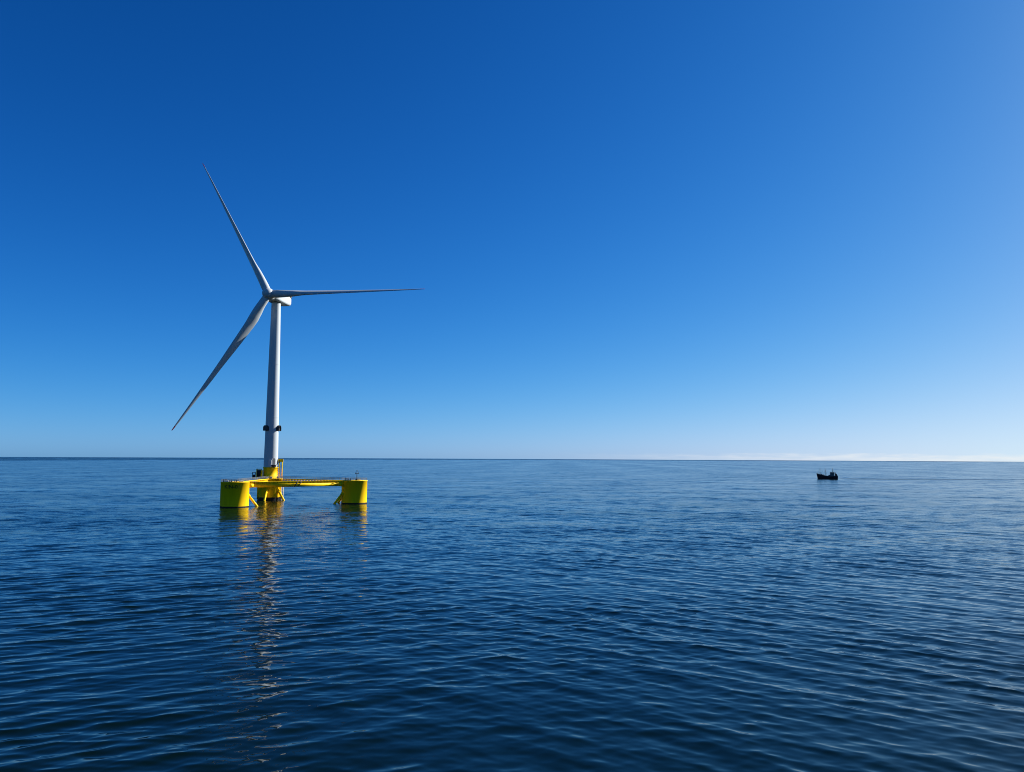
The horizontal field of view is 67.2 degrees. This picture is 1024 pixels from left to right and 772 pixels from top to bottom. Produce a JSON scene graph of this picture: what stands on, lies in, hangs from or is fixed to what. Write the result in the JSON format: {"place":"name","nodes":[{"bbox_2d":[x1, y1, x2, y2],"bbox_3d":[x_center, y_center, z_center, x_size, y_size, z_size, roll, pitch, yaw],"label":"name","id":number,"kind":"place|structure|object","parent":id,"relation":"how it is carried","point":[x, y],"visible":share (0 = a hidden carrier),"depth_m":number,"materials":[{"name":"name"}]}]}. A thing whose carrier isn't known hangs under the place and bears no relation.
{"place":"outdoors","nodes":[
{"label":"outdoors","id":0,"kind":"place"},
{"bbox_2d":[0,457,1023,771],"bbox_3d":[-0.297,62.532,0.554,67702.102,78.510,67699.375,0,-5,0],"label":"sea","id":1,"kind":"structure","parent":0,"point":[474,615],"depth_m":112.45,"materials":[{"name":"blue liquid"}]},
{"bbox_2d":[220,459,367,507],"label":"floating platform","id":2,"kind":"structure","parent":1,"relation":"on","point":[234,494],"depth_m":376.28,"materials":[{"name":"yellow paint"}]},
{"bbox_2d":[172,164,418,477],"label":"wind turbine","id":3,"kind":"object","parent":2,"relation":"on","point":[277,299],"visible":0.99,"depth_m":409.39,"materials":[{"name":"white metal"}]},
{"bbox_2d":[817,468,837,478],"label":"fishing boat","id":4,"kind":"object","parent":1,"relation":"on","point":[824,476],"visible":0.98,"depth_m":885.02,"materials":[{"name":"paint"}]},
{"bbox_2d":[0,0,1023,461],"label":"sky","id":5,"kind":"structure","parent":0,"point":[622,229],"materials":[{"name":"blue"}]}
]}

